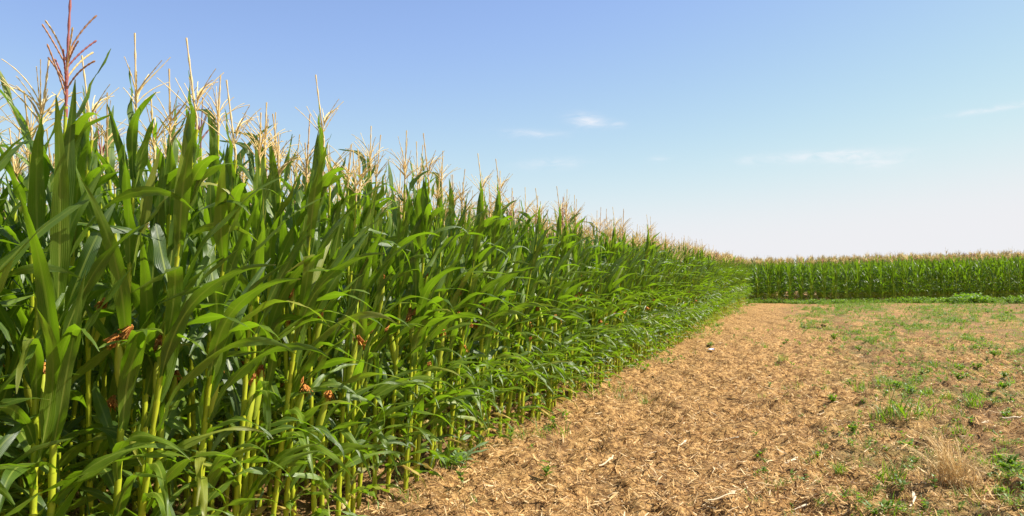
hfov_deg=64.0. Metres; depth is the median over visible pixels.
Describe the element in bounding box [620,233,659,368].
corn plant
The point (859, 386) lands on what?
grass tuft
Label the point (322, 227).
corn plant
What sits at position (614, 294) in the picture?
corn plant
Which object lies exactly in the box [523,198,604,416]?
corn plant
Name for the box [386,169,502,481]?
corn plant
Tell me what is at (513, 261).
corn plant
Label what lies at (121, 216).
corn plant
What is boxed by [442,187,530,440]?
corn plant
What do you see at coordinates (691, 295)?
corn plant
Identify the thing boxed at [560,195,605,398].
corn plant
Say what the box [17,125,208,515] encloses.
corn plant
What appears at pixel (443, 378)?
corn plant
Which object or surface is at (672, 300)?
corn plant
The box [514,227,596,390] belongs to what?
corn plant
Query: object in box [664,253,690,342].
corn plant
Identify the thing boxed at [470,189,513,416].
corn plant
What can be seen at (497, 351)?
corn plant
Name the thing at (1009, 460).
weed
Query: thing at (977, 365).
weed
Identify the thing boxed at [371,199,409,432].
corn plant
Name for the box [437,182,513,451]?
corn plant
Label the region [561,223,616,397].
corn plant
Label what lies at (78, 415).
corn plant
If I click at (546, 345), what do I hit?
corn plant
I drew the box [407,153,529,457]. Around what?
corn plant
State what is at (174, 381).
corn plant
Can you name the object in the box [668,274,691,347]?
corn plant
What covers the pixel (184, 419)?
corn plant
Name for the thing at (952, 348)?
grass tuft
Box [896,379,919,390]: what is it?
grass tuft
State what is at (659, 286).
corn plant
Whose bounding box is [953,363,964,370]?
weed
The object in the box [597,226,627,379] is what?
corn plant
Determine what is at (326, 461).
corn plant
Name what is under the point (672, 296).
corn plant
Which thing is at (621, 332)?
corn plant
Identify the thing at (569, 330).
corn plant
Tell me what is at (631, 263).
corn plant
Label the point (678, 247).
corn plant
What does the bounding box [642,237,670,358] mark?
corn plant
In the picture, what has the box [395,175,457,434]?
corn plant
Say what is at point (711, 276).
corn plant
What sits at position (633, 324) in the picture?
corn plant
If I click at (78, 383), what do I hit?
corn plant
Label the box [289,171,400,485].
corn plant
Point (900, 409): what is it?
grass tuft
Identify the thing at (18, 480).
corn plant
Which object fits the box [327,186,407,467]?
corn plant
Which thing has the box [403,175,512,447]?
corn plant
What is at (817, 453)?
ground sprouts
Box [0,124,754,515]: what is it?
corn field
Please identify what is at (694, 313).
corn plant
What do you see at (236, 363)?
corn plant
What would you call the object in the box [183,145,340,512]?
corn plant
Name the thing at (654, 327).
corn plant
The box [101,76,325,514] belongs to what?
corn plant
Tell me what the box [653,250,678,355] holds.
corn plant
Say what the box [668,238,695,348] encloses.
corn plant
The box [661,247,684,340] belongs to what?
corn plant
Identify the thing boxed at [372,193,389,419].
corn plant
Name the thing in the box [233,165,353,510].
corn plant
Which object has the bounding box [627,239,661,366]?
corn plant
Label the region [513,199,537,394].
corn plant
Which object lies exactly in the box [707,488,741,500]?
stalk piece
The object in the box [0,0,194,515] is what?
corn plant
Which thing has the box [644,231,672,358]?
corn plant
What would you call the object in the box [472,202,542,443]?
corn plant
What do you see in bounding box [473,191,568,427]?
corn plant
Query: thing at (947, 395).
grass tuft
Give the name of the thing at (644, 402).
grass tuft
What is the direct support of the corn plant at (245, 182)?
on the ground at (754, 316)
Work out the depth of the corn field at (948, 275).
36.72 m
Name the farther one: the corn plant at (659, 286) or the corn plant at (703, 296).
the corn plant at (703, 296)
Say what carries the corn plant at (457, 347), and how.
on the ground at (754, 316)
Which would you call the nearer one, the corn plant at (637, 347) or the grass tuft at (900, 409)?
the grass tuft at (900, 409)
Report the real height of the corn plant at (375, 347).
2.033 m
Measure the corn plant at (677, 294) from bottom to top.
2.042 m
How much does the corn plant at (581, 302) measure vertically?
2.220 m
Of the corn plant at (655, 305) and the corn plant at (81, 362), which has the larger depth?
the corn plant at (655, 305)
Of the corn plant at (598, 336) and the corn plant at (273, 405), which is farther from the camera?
the corn plant at (598, 336)
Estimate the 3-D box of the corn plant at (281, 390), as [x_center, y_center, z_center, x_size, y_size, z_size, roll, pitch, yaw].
[-1.240,0.329,4.524,0.538,2.242,0.802,1,-2,-37]
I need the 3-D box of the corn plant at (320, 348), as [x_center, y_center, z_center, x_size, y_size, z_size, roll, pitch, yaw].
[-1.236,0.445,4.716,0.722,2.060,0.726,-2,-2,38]
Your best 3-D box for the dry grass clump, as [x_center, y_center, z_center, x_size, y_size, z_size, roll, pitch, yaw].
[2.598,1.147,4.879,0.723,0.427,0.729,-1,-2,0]
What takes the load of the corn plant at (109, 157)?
on the ground at (754, 316)
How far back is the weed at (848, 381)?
9.38 m
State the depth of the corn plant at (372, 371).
6.54 m
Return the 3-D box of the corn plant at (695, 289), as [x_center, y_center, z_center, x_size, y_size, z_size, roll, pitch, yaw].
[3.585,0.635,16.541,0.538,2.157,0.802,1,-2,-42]
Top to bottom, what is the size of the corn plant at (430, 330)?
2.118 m
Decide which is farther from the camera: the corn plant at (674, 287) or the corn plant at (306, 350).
the corn plant at (674, 287)
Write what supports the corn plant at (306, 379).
on the ground at (754, 316)
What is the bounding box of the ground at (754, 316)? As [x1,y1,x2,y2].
[11,278,1023,515]
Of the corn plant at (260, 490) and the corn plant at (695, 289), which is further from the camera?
the corn plant at (695, 289)
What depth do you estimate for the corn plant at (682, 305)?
15.40 m
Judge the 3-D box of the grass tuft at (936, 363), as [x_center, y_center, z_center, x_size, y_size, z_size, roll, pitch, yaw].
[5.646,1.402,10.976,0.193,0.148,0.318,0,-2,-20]
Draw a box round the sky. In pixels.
[0,0,1023,265]
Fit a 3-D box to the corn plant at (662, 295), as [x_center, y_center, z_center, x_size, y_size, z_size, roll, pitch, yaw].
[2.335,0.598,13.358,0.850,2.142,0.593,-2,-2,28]
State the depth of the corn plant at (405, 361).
6.03 m
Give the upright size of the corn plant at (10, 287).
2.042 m
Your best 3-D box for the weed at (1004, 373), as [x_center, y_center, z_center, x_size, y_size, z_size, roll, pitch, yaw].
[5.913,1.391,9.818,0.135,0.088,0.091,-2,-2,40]
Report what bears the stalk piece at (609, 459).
on the ground at (754, 316)
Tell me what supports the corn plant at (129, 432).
on the ground at (754, 316)
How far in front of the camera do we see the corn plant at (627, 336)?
10.42 m
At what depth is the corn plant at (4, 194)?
3.25 m
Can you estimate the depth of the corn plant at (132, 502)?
4.18 m
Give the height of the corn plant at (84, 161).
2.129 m
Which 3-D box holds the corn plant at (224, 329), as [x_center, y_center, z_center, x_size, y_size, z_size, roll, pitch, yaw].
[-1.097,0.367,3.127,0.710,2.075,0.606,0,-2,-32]
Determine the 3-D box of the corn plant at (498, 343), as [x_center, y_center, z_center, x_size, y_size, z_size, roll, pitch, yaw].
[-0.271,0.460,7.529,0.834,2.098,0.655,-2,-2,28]
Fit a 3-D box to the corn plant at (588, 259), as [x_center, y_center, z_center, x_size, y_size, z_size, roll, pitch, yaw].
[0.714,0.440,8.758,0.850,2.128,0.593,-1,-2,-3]
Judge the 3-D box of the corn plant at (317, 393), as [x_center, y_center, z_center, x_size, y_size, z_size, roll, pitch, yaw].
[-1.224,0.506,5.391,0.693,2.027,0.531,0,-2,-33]
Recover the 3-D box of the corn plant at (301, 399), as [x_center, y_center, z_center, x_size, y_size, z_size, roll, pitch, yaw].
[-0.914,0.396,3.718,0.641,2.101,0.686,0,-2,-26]
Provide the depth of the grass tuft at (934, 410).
7.24 m
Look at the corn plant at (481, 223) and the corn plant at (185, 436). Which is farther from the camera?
the corn plant at (481, 223)
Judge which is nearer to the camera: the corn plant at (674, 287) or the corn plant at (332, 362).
the corn plant at (332, 362)
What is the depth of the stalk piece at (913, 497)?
4.57 m
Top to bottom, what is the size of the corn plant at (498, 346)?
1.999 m
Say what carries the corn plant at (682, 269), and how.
on the ground at (754, 316)
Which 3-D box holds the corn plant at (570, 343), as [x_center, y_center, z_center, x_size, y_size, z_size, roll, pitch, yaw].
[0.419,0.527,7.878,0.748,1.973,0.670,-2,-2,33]
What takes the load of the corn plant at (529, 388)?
on the ground at (754, 316)
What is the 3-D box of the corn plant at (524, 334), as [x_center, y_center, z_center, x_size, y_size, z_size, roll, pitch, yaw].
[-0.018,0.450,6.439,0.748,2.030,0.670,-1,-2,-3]
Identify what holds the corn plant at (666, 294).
on the ground at (754, 316)
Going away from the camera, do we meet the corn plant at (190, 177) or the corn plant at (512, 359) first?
the corn plant at (190, 177)
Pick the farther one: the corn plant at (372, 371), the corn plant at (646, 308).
the corn plant at (646, 308)
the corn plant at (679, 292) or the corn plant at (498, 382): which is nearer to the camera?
the corn plant at (498, 382)
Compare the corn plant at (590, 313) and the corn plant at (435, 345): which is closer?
the corn plant at (435, 345)
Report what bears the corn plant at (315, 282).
on the ground at (754, 316)
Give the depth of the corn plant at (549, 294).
7.23 m
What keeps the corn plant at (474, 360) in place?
on the ground at (754, 316)
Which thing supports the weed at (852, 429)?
on the ground at (754, 316)
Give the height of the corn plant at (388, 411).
2.184 m
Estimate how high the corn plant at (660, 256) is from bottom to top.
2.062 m
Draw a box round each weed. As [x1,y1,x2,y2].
[421,441,488,464]
[827,393,836,402]
[845,378,854,385]
[848,424,857,432]
[892,381,902,387]
[897,438,911,447]
[904,386,918,393]
[952,371,965,379]
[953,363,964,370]
[971,361,981,368]
[994,381,1013,388]
[997,448,1022,463]
[999,461,1019,472]
[1000,411,1011,417]
[1001,371,1009,377]
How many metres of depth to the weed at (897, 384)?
8.88 m
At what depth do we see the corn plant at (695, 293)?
17.45 m
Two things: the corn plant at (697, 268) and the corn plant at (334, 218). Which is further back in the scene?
the corn plant at (697, 268)
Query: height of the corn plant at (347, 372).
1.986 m
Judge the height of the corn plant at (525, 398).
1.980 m
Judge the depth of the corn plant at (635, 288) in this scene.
11.42 m
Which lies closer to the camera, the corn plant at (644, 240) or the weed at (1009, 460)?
the weed at (1009, 460)
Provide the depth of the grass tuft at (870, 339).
14.86 m
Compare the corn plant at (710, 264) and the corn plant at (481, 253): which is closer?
the corn plant at (481, 253)
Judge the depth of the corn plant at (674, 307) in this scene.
14.33 m
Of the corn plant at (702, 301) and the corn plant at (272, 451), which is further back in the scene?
the corn plant at (702, 301)
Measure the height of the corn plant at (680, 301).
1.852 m
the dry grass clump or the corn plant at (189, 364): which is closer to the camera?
the corn plant at (189, 364)
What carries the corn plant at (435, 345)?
on the ground at (754, 316)
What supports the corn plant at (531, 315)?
on the ground at (754, 316)
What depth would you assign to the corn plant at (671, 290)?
14.57 m
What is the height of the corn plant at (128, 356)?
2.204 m
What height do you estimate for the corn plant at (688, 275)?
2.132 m
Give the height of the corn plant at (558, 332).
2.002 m
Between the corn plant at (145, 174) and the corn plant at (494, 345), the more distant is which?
the corn plant at (494, 345)
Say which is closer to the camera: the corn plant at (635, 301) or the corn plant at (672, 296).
the corn plant at (635, 301)
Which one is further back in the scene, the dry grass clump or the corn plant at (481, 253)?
the corn plant at (481, 253)
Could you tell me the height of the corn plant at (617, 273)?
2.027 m
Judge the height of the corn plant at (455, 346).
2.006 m
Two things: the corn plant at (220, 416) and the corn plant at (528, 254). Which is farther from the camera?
the corn plant at (528, 254)
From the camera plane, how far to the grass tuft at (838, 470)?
5.24 m
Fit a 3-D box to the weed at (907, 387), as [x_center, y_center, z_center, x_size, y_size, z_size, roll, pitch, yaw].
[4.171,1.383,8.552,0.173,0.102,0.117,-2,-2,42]
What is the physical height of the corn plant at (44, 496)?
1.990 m
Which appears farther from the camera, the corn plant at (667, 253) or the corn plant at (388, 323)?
the corn plant at (667, 253)
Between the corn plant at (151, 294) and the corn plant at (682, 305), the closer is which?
the corn plant at (151, 294)
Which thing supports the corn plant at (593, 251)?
on the ground at (754, 316)
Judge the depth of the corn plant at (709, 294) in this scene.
19.09 m
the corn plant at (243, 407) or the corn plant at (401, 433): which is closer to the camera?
the corn plant at (243, 407)
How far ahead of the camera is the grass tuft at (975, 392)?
8.21 m
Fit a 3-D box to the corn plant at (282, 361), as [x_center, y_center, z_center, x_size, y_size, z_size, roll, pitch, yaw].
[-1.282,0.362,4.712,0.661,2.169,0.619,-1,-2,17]
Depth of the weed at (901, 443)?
5.99 m
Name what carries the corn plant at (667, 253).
on the ground at (754, 316)
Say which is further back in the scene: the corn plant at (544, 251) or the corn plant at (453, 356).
the corn plant at (544, 251)
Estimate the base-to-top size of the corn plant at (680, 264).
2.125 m
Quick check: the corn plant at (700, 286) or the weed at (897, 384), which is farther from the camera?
the corn plant at (700, 286)
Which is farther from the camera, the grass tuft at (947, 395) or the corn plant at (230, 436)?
the grass tuft at (947, 395)
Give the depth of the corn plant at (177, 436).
4.50 m
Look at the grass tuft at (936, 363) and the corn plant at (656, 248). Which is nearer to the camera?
the grass tuft at (936, 363)
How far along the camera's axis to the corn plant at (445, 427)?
6.72 m
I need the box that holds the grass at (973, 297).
[745,290,1023,303]
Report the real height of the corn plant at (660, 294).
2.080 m
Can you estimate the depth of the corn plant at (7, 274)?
2.47 m
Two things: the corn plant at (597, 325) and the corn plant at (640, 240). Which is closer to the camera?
the corn plant at (597, 325)
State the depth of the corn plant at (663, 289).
13.69 m
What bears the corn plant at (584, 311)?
on the ground at (754, 316)
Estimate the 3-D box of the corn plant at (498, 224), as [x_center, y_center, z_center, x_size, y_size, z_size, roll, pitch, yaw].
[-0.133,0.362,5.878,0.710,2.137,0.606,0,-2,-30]
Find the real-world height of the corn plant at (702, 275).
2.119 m
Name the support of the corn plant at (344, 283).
on the ground at (754, 316)
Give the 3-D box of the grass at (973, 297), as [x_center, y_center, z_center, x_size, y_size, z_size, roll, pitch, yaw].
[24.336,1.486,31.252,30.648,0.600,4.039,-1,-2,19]
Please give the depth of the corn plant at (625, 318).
10.96 m
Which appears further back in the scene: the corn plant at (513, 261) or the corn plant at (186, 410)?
the corn plant at (513, 261)
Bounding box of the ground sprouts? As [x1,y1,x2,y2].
[382,298,1023,515]
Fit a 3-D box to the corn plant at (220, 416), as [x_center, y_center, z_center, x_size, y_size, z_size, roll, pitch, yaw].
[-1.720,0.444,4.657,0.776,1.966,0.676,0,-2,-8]
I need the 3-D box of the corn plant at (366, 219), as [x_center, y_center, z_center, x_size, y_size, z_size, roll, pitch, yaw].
[-0.841,0.434,4.343,0.776,2.050,0.676,-1,-2,5]
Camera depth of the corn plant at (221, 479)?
4.71 m
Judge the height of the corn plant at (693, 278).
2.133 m
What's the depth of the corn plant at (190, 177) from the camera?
2.85 m
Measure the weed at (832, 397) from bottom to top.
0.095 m
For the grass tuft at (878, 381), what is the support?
on the ground at (754, 316)
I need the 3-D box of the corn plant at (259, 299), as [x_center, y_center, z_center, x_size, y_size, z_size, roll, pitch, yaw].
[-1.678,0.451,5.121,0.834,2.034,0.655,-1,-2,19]
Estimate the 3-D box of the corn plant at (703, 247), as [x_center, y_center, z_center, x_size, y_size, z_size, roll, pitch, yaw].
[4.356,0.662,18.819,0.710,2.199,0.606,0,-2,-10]
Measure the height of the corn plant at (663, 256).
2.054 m
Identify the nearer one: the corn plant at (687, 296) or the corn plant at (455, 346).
the corn plant at (455, 346)
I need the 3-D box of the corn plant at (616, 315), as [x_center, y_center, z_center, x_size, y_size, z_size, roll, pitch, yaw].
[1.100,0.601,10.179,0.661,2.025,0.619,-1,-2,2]
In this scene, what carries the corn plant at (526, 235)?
on the ground at (754, 316)
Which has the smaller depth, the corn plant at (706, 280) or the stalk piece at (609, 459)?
the stalk piece at (609, 459)
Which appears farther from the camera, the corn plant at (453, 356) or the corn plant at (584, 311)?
the corn plant at (584, 311)
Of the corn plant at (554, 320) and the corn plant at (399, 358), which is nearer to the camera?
the corn plant at (399, 358)
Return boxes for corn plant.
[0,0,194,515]
[0,33,233,515]
[0,55,189,515]
[0,59,191,515]
[0,85,138,515]
[0,91,132,515]
[0,116,14,358]
[0,123,85,499]
[0,127,44,515]
[0,128,27,515]
[0,129,91,469]
[0,129,129,515]
[0,141,77,500]
[0,220,80,504]
[2,153,107,499]
[3,103,196,515]
[10,69,258,515]
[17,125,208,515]
[25,240,176,515]
[41,38,295,515]
[50,171,137,511]
[61,117,138,514]
[62,99,263,515]
[62,150,177,454]
[64,111,128,498]
[66,92,182,514]
[69,153,182,508]
[70,162,149,511]
[71,138,212,515]
[93,136,269,515]
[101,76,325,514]
[104,125,240,515]
[106,158,152,395]
[127,80,330,515]
[129,156,276,512]
[135,98,285,514]
[136,140,222,496]
[143,130,234,511]
[146,151,215,498]
[149,248,248,476]
[172,143,261,507]
[175,149,301,515]
[183,102,363,515]
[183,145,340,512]
[185,169,281,420]
[187,112,355,515]
[191,128,234,496]
[205,148,278,500]
[208,133,349,515]
[216,165,334,515]
[216,176,247,470]
[218,75,397,515]
[233,114,389,515]
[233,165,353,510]
[234,114,378,515]
[238,112,342,512]
[246,143,408,515]
[259,145,406,510]
[259,166,359,494]
[263,136,327,495]
[273,170,308,478]
[274,168,344,453]
[276,144,441,514]
[278,169,370,493]
[280,134,361,494]
[280,158,354,480]
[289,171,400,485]
[302,149,432,512]
[302,150,416,515]
[306,199,388,483]
[313,135,455,503]
[315,126,444,511]
[315,200,355,463]
[317,170,433,508]
[326,174,403,465]
[327,185,385,447]
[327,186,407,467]
[336,183,388,441]
[350,141,467,492]
[361,171,444,459]
[361,207,397,437]
[370,187,449,462]
[371,197,413,418]
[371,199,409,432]
[372,130,479,492]
[372,133,488,487]
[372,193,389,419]
[377,145,495,476]
[379,185,465,412]
[381,151,508,472]
[382,184,448,459]
[383,164,431,436]
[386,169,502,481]
[386,187,444,439]
[386,195,455,440]
[387,191,445,451]
[388,195,494,467]
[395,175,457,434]
[402,174,508,467]
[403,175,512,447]
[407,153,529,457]
[409,199,479,434]
[426,170,518,451]
[426,190,477,424]
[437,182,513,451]
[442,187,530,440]
[442,208,476,421]
[446,200,513,421]
[447,200,510,417]
[452,202,483,422]
[453,159,547,450]
[455,205,501,419]
[457,213,524,405]
[458,171,557,436]
[469,190,503,404]
[469,201,549,437]
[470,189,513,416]
[470,216,518,396]
[471,264,524,409]
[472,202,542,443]
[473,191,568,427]
[473,194,551,437]
[476,188,570,434]
[480,197,564,434]
[496,223,535,406]
[497,193,561,423]
[498,213,589,419]
[500,197,582,422]
[504,206,545,394]
[510,186,592,420]
[510,209,572,420]
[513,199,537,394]
[514,210,569,359]
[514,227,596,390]
[515,215,545,387]
[515,218,586,409]
[516,209,583,422]
[519,221,536,390]
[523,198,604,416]
[529,201,581,419]
[532,204,608,417]
[532,214,605,407]
[546,195,610,405]
[558,208,607,400]
[558,218,613,379]
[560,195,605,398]
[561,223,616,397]
[563,220,604,399]
[563,222,610,390]
[565,199,618,382]
[571,217,618,389]
[573,228,619,390]
[576,219,627,374]
[582,214,631,389]
[583,225,625,367]
[584,212,629,391]
[584,220,641,386]
[585,227,628,378]
[586,221,632,383]
[594,209,630,382]
[596,207,645,376]
[597,221,636,377]
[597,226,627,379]
[600,222,634,375]
[601,231,644,377]
[602,209,644,371]
[605,226,652,370]
[609,219,645,373]
[609,238,654,364]
[613,212,648,374]
[613,225,654,359]
[620,232,649,371]
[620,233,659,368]
[622,231,647,356]
[622,231,654,365]
[626,233,667,362]
[627,224,659,348]
[627,232,658,356]
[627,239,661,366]
[627,239,665,353]
[628,232,666,364]
[632,215,671,366]
[635,233,661,359]
[636,239,665,360]
[638,233,668,360]
[639,235,671,355]
[640,216,674,358]
[641,262,664,358]
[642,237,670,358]
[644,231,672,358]
[646,229,681,358]
[647,229,677,344]
[649,241,671,354]
[650,237,676,357]
[653,235,673,346]
[653,236,684,356]
[653,239,679,347]
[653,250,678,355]
[657,239,687,351]
[657,240,686,352]
[657,249,680,347]
[658,239,692,348]
[658,241,692,345]
[659,237,684,335]
[661,244,685,351]
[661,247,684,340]
[663,232,683,348]
[663,244,692,341]
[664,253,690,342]
[667,251,691,343]
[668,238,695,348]
[668,246,689,344]
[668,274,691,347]
[669,237,698,330]
[670,241,699,332]
[670,246,689,346]
[672,251,688,345]
[673,244,694,337]
[673,244,698,343]
[674,238,697,339]
[675,251,700,334]
[677,238,700,335]
[678,241,700,343]
[679,243,705,342]
[680,242,709,341]
[682,243,700,340]
[682,248,704,328]
[685,246,709,338]
[685,249,708,332]
[685,251,701,331]
[686,243,704,335]
[688,255,703,336]
[689,244,710,338]
[689,245,712,329]
[690,243,714,331]
[691,259,711,332]
[693,248,709,332]
[695,244,717,330]
[695,248,711,323]
[696,262,714,328]
[698,250,717,325]
[699,247,718,323]
[699,248,719,323]
[700,248,722,326]
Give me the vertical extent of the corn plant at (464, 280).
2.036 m
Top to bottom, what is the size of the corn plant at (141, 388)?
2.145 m
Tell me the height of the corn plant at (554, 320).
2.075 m
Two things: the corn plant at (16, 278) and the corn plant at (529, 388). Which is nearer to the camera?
the corn plant at (16, 278)
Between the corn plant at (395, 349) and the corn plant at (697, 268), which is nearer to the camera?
the corn plant at (395, 349)
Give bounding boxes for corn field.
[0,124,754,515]
[745,247,1023,300]
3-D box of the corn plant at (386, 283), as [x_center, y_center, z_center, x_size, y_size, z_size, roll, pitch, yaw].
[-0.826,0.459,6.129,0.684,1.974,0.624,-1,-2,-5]
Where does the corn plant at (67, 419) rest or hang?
on the ground at (754, 316)
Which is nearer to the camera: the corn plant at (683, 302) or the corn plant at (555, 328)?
the corn plant at (555, 328)
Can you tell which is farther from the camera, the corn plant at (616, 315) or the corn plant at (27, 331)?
the corn plant at (616, 315)
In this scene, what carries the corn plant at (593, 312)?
on the ground at (754, 316)
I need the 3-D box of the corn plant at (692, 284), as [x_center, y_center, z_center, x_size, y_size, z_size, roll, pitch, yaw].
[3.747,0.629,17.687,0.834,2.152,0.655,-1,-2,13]
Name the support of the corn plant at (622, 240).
on the ground at (754, 316)
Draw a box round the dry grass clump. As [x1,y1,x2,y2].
[891,414,1014,491]
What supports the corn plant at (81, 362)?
on the ground at (754, 316)
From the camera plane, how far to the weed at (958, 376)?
9.77 m
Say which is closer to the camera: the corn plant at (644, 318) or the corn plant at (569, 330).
the corn plant at (569, 330)
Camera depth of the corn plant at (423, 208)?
4.81 m
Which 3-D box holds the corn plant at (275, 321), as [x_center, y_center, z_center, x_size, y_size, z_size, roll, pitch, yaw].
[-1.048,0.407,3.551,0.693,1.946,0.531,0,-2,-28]
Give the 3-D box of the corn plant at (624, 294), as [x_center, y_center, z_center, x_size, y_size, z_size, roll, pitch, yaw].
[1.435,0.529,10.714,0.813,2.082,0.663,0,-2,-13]
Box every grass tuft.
[638,395,651,403]
[830,461,850,473]
[850,377,872,391]
[858,452,918,486]
[859,395,893,422]
[868,332,877,343]
[872,374,891,385]
[874,385,939,420]
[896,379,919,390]
[903,394,953,416]
[921,382,933,395]
[926,358,940,367]
[938,389,953,399]
[943,342,959,350]
[950,421,969,434]
[956,389,988,408]
[968,387,981,397]
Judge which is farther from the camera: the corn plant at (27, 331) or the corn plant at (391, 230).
the corn plant at (391, 230)
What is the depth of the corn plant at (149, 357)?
3.03 m
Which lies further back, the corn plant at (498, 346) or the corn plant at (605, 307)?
the corn plant at (605, 307)
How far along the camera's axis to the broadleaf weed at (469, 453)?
5.48 m
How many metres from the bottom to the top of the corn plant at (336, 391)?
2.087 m
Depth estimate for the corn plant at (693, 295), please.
16.70 m
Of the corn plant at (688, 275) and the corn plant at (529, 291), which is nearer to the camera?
the corn plant at (529, 291)
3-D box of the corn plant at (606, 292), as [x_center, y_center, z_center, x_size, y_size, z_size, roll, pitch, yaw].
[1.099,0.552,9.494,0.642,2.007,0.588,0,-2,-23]
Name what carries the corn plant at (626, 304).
on the ground at (754, 316)
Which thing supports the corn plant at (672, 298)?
on the ground at (754, 316)
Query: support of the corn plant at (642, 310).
on the ground at (754, 316)
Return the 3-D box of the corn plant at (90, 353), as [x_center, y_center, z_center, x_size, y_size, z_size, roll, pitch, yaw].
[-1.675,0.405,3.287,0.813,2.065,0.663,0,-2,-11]
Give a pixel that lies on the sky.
(749, 128)
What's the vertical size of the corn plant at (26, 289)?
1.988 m
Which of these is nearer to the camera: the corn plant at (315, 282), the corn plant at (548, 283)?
the corn plant at (315, 282)
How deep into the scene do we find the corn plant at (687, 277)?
15.94 m
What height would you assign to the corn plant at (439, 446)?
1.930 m
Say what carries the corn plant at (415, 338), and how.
on the ground at (754, 316)
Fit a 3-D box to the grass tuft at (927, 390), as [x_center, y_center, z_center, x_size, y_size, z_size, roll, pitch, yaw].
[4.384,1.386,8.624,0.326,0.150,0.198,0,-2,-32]
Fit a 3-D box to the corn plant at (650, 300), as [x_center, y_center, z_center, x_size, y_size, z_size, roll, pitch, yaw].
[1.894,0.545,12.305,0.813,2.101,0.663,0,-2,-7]
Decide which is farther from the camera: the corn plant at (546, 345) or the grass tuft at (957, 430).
the corn plant at (546, 345)
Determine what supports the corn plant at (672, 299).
on the ground at (754, 316)
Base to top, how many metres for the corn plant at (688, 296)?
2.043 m
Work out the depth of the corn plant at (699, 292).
18.35 m
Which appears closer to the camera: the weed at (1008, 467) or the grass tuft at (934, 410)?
the weed at (1008, 467)
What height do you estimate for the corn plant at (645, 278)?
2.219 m
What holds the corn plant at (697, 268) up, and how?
on the ground at (754, 316)
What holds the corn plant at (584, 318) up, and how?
on the ground at (754, 316)
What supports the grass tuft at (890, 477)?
on the ground at (754, 316)
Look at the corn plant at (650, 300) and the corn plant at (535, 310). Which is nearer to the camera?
the corn plant at (535, 310)
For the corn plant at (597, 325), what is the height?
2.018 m
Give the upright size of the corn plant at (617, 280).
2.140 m
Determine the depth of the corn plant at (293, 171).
4.80 m
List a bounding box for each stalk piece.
[598,455,613,465]
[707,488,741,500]
[908,491,915,506]
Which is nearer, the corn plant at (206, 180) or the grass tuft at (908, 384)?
the corn plant at (206, 180)
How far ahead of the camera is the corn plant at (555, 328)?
7.62 m
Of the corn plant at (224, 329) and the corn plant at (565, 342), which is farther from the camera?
the corn plant at (565, 342)
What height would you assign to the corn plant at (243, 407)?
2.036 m
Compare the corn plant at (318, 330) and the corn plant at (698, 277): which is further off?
the corn plant at (698, 277)
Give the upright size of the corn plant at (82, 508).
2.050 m
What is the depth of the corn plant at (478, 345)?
7.08 m
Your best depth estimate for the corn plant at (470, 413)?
7.24 m
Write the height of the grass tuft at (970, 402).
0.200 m
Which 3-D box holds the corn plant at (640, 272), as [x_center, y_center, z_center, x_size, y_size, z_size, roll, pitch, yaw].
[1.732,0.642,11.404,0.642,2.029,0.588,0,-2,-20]
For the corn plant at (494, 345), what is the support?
on the ground at (754, 316)
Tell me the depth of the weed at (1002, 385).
8.71 m
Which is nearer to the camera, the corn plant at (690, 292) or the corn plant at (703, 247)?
the corn plant at (690, 292)
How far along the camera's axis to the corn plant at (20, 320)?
3.16 m
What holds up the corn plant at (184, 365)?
on the ground at (754, 316)
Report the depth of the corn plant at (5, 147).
3.81 m
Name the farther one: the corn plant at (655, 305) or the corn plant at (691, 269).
the corn plant at (691, 269)
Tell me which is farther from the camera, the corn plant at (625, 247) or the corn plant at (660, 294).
the corn plant at (660, 294)
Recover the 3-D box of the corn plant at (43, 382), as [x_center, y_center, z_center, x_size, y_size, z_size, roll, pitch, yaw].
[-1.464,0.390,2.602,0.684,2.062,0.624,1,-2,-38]
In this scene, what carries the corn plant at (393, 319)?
on the ground at (754, 316)
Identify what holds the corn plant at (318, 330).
on the ground at (754, 316)
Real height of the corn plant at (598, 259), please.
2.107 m
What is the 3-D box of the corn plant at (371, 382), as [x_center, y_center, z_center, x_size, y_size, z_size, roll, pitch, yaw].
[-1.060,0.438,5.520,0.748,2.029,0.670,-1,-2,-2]
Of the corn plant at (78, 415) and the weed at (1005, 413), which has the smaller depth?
the corn plant at (78, 415)
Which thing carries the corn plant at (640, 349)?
on the ground at (754, 316)
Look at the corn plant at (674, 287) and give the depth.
15.03 m
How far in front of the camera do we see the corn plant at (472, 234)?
8.07 m
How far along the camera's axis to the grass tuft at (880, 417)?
7.24 m
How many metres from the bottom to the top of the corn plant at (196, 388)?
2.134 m
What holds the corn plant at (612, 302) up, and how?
on the ground at (754, 316)
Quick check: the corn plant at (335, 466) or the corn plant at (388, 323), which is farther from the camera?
the corn plant at (388, 323)
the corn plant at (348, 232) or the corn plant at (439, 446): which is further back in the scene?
the corn plant at (439, 446)
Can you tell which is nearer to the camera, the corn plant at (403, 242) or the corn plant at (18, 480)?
the corn plant at (18, 480)

